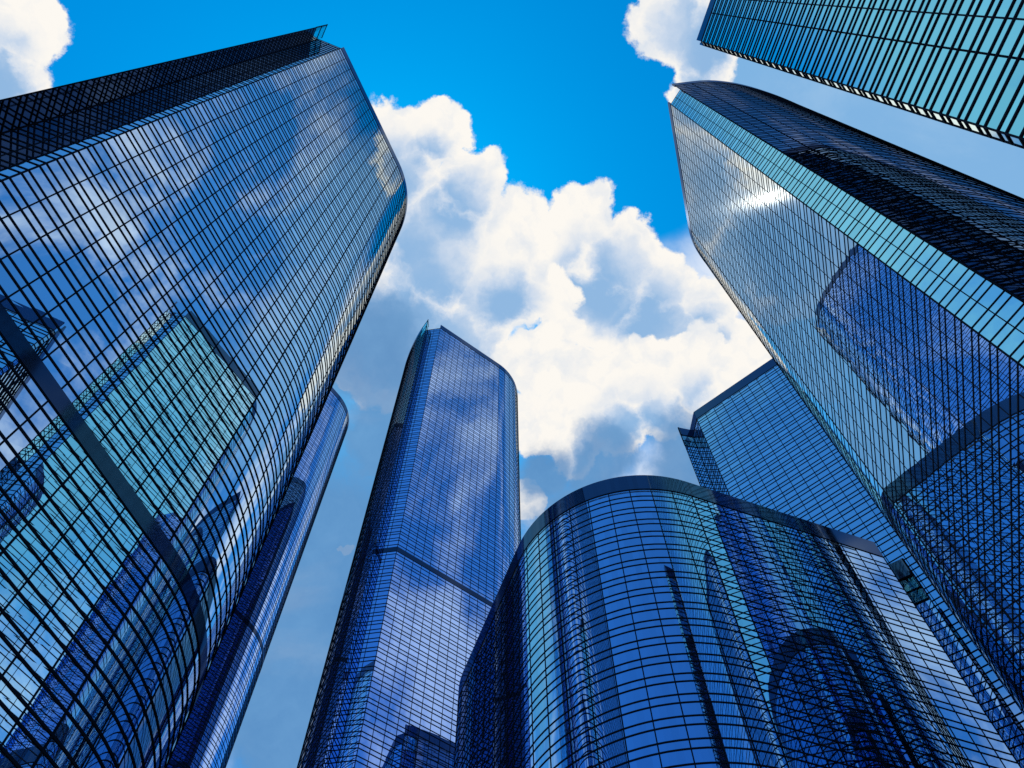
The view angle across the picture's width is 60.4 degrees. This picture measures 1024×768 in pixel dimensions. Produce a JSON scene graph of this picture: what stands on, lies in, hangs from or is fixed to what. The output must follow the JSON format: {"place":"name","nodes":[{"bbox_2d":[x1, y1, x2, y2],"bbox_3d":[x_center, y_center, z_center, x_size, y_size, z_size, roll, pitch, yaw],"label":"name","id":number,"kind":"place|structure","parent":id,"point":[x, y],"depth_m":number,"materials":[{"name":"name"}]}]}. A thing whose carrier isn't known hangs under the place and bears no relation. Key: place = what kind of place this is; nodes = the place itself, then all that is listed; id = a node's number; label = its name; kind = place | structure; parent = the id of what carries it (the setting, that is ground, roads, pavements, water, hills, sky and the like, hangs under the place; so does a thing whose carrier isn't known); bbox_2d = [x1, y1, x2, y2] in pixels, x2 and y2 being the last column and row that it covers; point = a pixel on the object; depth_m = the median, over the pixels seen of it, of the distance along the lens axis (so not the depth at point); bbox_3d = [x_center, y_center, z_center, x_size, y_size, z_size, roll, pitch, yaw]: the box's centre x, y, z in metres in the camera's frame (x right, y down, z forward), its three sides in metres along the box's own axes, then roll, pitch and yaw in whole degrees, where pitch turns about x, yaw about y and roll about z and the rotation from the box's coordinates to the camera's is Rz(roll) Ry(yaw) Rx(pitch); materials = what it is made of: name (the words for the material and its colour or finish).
{"place":"outdoors","nodes":[
{"label":"outdoors","id":0,"kind":"place"},
{"bbox_2d":[0,24,406,767],"bbox_3d":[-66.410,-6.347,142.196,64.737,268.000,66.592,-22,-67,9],"label":"glass tower","id":1,"kind":"structure","parent":0,"point":[196,252],"depth_m":94.98,"materials":[{"name":"glass"}]},
{"bbox_2d":[167,387,348,767],"bbox_3d":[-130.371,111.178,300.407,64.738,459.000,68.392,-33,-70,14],"label":"glass tower","id":2,"kind":"structure","parent":0,"point":[208,736],"depth_m":337.39,"materials":[{"name":"glass"}]},
{"bbox_2d":[297,320,520,767],"bbox_3d":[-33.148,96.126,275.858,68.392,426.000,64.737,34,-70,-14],"label":"glass tower","id":3,"kind":"structure","parent":0,"point":[439,540],"depth_m":280.35,"materials":[{"name":"glass"}]},
{"bbox_2d":[0,0,1023,767],"label":"sky","id":4,"kind":"structure","parent":0,"point":[545,226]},
{"bbox_2d":[453,475,1023,767],"bbox_3d":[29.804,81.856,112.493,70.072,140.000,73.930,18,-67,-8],"label":"glass tower","id":5,"kind":"structure","parent":0,"point":[642,621],"depth_m":128.90,"materials":[{"name":"glass"}]},
{"bbox_2d":[668,80,1023,714],"bbox_3d":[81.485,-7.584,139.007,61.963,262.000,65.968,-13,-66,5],"label":"glass tower","id":6,"kind":"structure","parent":0,"point":[872,286],"depth_m":115.98,"materials":[{"name":"glass"}]},
{"bbox_2d":[678,358,1023,733],"bbox_3d":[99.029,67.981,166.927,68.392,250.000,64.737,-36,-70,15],"label":"glass tower","id":7,"kind":"structure","parent":0,"point":[759,436],"depth_m":228.54,"materials":[{"name":"glass"}]},
{"bbox_2d":[697,0,1023,148],"bbox_3d":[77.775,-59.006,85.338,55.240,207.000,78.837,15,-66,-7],"label":"glass tower","id":8,"kind":"structure","parent":0,"point":[958,63],"depth_m":94.34,"materials":[{"name":"glass"}]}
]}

